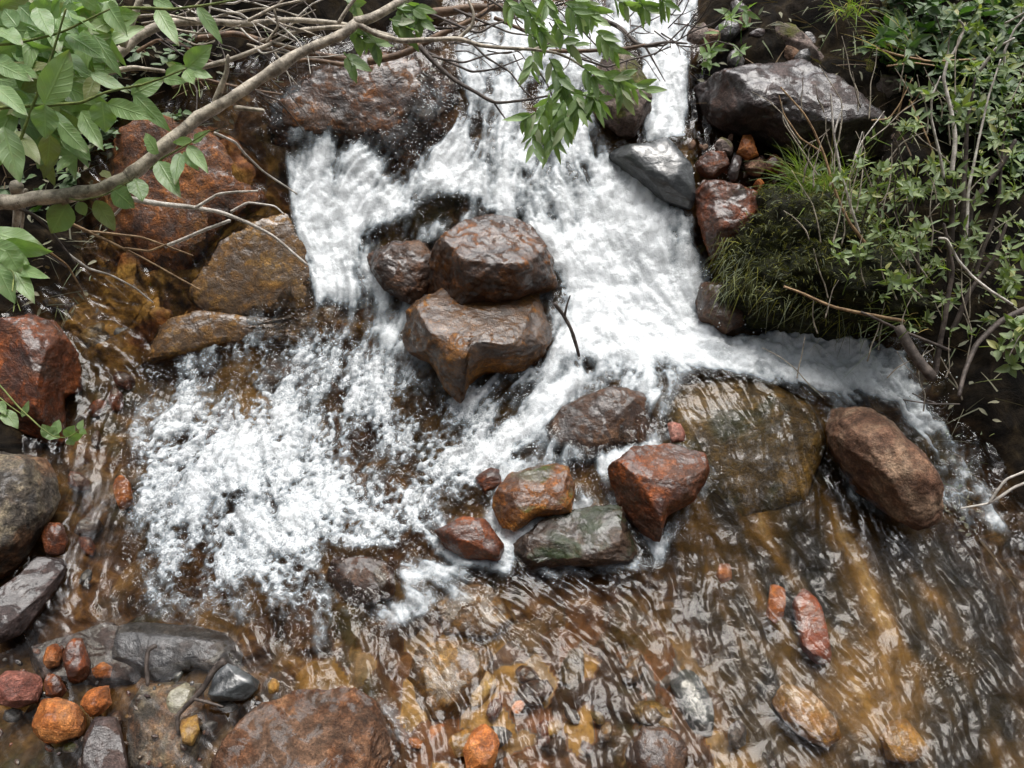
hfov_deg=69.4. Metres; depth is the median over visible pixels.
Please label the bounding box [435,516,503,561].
rock
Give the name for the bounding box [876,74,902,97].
rock
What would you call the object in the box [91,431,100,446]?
drowned stone
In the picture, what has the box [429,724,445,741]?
drowned stone
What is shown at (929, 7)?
herb patch
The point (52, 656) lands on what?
stone
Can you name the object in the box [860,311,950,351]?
twig
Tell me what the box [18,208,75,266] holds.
twig
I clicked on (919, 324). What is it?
grass tuft
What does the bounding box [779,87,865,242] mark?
twig
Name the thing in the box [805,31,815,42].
bank stone
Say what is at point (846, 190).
twig
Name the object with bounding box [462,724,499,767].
stone
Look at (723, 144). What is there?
stone
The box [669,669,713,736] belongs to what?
stone
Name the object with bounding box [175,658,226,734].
stick
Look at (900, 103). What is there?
twig
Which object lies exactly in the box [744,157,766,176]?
stone
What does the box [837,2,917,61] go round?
grass tuft
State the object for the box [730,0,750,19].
bank stone
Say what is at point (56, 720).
stone
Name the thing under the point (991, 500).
twig
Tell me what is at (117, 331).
drowned stone
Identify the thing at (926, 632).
ground
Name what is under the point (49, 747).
pebble
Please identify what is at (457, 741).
drowned stone
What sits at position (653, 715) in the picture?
drowned stone
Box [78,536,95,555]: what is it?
drowned stone
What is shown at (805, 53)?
bank stone
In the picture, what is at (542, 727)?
drowned stone
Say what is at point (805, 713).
stone
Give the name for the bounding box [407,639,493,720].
rock
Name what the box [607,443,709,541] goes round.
boulder
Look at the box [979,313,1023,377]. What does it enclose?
sprig
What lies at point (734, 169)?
stone
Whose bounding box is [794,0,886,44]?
grass tuft
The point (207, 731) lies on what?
gravel bit
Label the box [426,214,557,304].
boulder
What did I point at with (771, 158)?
stone
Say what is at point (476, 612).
rock
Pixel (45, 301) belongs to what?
drowned stone
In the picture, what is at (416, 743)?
drowned stone
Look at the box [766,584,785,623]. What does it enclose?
stone
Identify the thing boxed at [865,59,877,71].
rock
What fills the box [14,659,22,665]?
pebble
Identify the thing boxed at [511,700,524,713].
drowned stone
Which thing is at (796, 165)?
grass tuft
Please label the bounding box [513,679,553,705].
drowned stone
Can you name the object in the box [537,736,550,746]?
drowned stone
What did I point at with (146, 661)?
stick
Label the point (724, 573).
stone
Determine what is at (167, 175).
leafy plant
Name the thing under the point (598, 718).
drowned stone
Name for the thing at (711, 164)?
stone
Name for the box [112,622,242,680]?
rock
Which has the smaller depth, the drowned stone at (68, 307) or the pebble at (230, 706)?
the pebble at (230, 706)
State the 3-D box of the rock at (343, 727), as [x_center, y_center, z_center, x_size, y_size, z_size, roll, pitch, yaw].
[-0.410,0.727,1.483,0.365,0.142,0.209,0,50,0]
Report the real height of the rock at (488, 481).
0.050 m
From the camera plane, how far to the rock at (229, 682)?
1.53 m
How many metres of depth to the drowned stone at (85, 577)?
1.73 m
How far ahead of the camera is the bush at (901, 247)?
1.67 m
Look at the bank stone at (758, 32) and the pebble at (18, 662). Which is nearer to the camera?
the pebble at (18, 662)
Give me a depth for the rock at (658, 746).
1.47 m
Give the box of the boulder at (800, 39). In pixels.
[775,21,823,61]
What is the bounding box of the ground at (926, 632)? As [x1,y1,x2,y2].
[0,0,1023,767]
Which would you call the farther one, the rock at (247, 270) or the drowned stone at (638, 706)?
the rock at (247, 270)
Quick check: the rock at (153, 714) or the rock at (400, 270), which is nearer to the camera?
the rock at (153, 714)
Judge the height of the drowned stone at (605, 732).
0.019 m
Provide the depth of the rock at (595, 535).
1.70 m
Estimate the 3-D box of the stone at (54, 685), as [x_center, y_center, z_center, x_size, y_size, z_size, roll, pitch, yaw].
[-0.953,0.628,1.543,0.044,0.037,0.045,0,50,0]
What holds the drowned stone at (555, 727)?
on the ground at (926, 632)
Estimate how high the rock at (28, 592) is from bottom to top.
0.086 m
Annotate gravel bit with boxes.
[14,758,19,764]
[205,728,209,735]
[688,140,695,149]
[728,134,732,141]
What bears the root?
on the ground at (926, 632)
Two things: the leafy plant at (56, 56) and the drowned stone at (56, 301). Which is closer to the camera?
the leafy plant at (56, 56)
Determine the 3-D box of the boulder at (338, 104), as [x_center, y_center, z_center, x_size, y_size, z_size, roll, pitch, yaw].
[-0.446,-0.796,2.188,0.606,0.296,0.306,0,50,0]
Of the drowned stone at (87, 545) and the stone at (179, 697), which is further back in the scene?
the drowned stone at (87, 545)
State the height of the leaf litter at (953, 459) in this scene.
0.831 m
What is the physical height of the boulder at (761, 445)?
0.213 m
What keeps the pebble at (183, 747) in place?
on the rock at (153, 714)
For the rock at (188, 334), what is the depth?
2.06 m
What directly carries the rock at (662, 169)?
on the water
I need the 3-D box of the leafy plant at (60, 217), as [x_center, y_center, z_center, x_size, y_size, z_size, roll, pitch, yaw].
[-0.747,-0.339,1.341,0.190,0.113,0.089,0,50,0]
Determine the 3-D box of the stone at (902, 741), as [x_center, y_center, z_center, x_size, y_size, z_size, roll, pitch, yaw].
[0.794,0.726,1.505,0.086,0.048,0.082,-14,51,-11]
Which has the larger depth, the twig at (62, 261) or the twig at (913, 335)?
the twig at (913, 335)
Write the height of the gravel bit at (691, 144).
0.022 m
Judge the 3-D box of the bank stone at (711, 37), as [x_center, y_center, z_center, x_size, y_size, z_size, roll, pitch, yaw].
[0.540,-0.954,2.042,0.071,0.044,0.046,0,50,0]
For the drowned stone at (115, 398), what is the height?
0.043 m
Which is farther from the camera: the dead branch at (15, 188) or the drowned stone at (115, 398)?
the drowned stone at (115, 398)
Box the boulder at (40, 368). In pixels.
[0,313,82,447]
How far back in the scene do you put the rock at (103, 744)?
1.46 m
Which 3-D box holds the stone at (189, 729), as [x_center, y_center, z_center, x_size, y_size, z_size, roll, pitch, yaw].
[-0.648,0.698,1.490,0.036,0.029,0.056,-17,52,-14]
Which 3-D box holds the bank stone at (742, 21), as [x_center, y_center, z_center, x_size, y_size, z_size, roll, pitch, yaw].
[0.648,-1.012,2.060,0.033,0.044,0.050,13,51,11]
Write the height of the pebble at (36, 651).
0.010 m
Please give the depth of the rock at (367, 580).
1.71 m
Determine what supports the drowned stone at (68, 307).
on the ground at (926, 632)
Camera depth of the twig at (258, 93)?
1.63 m
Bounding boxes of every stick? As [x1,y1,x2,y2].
[144,644,156,686]
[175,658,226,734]
[553,295,579,356]
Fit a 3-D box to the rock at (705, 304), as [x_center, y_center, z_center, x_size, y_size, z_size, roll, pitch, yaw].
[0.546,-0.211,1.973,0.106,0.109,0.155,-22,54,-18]
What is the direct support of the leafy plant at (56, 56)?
attached to the willow shrub at (557, 122)
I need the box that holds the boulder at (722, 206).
[695,179,758,262]
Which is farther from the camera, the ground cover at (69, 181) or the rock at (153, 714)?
the ground cover at (69, 181)
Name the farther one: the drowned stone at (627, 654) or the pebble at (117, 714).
the drowned stone at (627, 654)
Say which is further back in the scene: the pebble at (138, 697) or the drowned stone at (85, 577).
the drowned stone at (85, 577)
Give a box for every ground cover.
[0,21,195,211]
[869,0,1023,175]
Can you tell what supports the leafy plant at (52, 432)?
on the ground at (926, 632)
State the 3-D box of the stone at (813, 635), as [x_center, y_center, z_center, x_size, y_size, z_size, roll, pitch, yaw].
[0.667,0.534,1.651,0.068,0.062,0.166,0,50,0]
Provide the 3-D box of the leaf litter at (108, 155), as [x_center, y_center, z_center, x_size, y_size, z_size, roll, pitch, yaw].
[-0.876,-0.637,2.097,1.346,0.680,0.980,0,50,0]
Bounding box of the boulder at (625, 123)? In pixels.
[591,53,651,138]
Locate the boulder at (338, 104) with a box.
[266,49,462,161]
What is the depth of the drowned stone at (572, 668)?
1.61 m
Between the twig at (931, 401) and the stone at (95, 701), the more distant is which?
the twig at (931, 401)
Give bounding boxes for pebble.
[2,708,22,722]
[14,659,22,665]
[33,648,40,654]
[36,696,44,706]
[45,743,53,751]
[62,742,78,752]
[68,737,77,742]
[110,710,121,725]
[135,694,141,704]
[172,671,182,681]
[180,744,187,750]
[199,720,217,731]
[217,701,237,711]
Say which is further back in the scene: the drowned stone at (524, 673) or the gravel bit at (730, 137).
the gravel bit at (730, 137)
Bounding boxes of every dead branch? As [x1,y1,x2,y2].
[9,180,27,228]
[114,190,307,265]
[164,219,230,247]
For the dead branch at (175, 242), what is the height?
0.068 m
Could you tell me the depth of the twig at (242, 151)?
1.55 m
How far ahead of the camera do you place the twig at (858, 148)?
1.69 m
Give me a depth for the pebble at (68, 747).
1.49 m
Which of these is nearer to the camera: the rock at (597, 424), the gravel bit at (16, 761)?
the gravel bit at (16, 761)
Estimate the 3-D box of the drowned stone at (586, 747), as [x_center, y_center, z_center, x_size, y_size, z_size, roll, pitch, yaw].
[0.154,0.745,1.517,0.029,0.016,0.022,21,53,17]
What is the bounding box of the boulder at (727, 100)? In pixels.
[689,58,895,166]
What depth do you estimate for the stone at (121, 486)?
1.84 m
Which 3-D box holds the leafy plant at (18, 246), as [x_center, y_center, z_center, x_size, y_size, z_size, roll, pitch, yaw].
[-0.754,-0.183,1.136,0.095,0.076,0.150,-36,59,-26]
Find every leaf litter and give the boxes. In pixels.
[0,1,442,328]
[680,0,1023,583]
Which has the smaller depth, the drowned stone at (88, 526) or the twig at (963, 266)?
the twig at (963, 266)
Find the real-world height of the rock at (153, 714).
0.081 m
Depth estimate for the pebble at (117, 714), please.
1.53 m
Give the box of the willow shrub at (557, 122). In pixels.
[0,0,714,209]
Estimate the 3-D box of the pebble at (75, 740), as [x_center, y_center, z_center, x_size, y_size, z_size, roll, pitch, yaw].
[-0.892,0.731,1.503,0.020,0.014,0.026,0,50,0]
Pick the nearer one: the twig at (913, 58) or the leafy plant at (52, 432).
the leafy plant at (52, 432)
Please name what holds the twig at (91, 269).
attached to the willow shrub at (557, 122)
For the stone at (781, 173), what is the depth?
1.98 m
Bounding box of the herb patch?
[857,0,1023,84]
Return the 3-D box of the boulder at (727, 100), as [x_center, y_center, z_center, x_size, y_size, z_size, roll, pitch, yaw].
[0.770,-0.739,2.052,0.603,0.270,0.301,23,54,18]
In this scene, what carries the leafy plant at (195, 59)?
attached to the leafy plant at (56, 56)
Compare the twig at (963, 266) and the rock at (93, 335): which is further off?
the rock at (93, 335)
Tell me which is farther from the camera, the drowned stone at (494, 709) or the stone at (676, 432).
the stone at (676, 432)
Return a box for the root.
[894,325,936,380]
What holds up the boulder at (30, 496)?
on the ground at (926, 632)
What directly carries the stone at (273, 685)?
on the ground at (926, 632)
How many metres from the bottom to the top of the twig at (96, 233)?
0.160 m
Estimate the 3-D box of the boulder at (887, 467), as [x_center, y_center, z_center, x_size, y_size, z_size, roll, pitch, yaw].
[0.890,0.181,1.769,0.174,0.205,0.352,-28,55,-21]
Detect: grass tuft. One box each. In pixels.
[740,133,827,192]
[773,133,902,225]
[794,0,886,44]
[833,289,940,353]
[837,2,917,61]
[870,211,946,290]
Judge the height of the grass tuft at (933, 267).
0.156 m
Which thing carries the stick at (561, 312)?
in the water
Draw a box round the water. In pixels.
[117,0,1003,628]
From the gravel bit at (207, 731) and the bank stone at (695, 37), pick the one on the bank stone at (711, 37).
the bank stone at (695, 37)
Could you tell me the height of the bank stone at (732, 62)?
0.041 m
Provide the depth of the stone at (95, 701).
1.51 m
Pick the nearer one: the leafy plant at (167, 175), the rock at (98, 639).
the leafy plant at (167, 175)
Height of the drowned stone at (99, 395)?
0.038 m
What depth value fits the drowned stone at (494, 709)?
1.55 m
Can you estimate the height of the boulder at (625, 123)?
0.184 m
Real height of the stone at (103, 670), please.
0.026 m
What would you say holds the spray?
on the water
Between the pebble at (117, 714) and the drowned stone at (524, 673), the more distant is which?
the drowned stone at (524, 673)
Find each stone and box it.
[0,670,42,707]
[32,697,86,743]
[42,299,48,306]
[43,643,61,668]
[44,673,66,697]
[48,298,66,308]
[62,638,90,682]
[64,302,73,310]
[68,471,89,491]
[74,517,102,535]
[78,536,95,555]
[79,569,91,584]
[80,685,111,716]
[87,399,106,416]
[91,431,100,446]
[92,662,112,678]
[94,392,106,415]
[107,386,123,411]
[113,371,134,389]
[113,475,133,510]
[114,327,126,334]
[166,682,195,713]
[180,715,199,745]
[268,678,278,693]
[408,738,422,748]
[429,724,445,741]
[449,729,472,757]
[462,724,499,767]
[469,671,495,706]
[486,697,501,720]
[490,726,511,747]
[493,749,504,767]
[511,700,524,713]
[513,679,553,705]
[515,665,539,683]
[536,720,548,737]
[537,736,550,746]
[548,720,562,736]
[559,648,584,688]
[564,708,579,723]
[581,740,593,753]
[590,711,604,724]
[598,722,612,741]
[622,654,644,683]
[623,650,643,658]
[631,700,671,725]
[642,705,662,725]
[667,422,684,442]
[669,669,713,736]
[686,23,708,44]
[695,150,729,178]
[697,29,720,47]
[714,19,739,43]
[714,137,732,155]
[716,563,731,583]
[727,50,744,67]
[728,155,741,181]
[728,720,746,749]
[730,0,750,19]
[736,134,758,160]
[739,10,750,30]
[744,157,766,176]
[748,28,764,37]
[753,179,763,190]
[765,154,783,175]
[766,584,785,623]
[772,684,840,747]
[777,165,789,179]
[784,45,798,59]
[792,589,830,664]
[793,48,811,61]
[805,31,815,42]
[878,719,929,763]
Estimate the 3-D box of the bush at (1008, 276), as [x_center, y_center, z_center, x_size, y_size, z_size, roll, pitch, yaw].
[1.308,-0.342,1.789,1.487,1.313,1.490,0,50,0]
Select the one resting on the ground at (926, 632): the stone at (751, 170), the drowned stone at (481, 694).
the drowned stone at (481, 694)
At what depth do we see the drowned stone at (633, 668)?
1.60 m
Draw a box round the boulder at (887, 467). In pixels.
[825,406,944,530]
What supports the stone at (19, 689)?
on the ground at (926, 632)
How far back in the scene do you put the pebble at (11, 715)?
1.53 m
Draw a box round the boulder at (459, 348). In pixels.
[402,288,551,402]
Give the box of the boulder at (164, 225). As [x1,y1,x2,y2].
[98,115,266,270]
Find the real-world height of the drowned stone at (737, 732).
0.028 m
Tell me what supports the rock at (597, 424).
on the ground at (926, 632)
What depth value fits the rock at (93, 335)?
2.05 m
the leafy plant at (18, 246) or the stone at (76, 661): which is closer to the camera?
the leafy plant at (18, 246)
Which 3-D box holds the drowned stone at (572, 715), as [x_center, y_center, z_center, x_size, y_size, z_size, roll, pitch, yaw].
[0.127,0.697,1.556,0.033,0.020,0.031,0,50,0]
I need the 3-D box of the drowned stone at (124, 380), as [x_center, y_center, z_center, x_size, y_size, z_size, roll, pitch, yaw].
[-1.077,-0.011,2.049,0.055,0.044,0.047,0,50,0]
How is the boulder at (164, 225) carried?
on the ground at (926, 632)
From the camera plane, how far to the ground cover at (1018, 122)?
1.93 m
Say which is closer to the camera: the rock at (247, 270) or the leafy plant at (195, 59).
the leafy plant at (195, 59)
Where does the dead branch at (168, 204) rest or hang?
on the ground at (926, 632)
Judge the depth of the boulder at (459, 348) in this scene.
1.90 m
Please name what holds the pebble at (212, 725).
on the ground at (926, 632)
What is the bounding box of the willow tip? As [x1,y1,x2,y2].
[668,0,760,75]
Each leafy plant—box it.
[0,0,237,185]
[0,226,53,311]
[0,385,86,444]
[46,170,148,232]
[130,45,212,98]
[144,130,210,197]
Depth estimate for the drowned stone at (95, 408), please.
1.99 m
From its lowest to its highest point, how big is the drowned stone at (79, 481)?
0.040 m
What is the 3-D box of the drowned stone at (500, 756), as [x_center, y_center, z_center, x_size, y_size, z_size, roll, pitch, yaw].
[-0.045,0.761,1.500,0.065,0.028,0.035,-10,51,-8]
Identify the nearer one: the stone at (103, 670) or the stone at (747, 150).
the stone at (103, 670)
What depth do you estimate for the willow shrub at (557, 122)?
1.46 m
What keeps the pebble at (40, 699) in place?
on the ground at (926, 632)
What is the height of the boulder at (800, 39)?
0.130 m
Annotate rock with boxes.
[0,556,66,643]
[29,623,140,688]
[41,522,68,555]
[80,322,109,348]
[81,716,128,767]
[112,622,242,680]
[127,681,207,767]
[136,301,360,368]
[188,212,322,317]
[208,663,258,701]
[210,686,400,767]
[327,555,394,606]
[367,240,431,305]
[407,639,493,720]
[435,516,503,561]
[436,584,514,639]
[475,467,501,494]
[492,463,574,531]
[513,504,640,570]
[540,386,656,460]
[608,137,695,209]
[625,725,687,767]
[695,282,744,333]
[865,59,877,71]
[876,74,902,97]
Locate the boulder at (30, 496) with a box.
[0,451,60,578]
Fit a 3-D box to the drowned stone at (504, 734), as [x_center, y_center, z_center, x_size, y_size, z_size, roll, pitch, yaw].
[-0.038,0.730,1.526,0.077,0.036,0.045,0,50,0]
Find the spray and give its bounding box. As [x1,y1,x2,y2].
[121,153,957,599]
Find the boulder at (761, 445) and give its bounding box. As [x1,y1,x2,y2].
[665,377,825,515]
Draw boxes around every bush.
[753,0,1023,411]
[808,156,942,314]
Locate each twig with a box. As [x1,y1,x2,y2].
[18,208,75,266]
[50,252,88,303]
[69,253,153,302]
[72,223,200,289]
[214,131,297,194]
[256,91,304,133]
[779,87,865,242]
[783,285,904,321]
[830,94,860,232]
[852,111,884,162]
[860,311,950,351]
[871,75,931,150]
[877,44,975,66]
[903,393,959,404]
[938,237,1012,305]
[961,471,1023,508]
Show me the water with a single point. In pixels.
(617, 222)
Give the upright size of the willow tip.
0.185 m
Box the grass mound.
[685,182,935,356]
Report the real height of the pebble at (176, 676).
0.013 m
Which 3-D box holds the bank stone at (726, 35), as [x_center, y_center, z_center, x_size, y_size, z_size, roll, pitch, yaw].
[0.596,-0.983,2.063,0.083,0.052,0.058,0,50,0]
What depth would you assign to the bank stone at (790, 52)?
2.04 m
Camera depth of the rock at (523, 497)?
1.72 m
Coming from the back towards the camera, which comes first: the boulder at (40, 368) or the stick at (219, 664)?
the boulder at (40, 368)

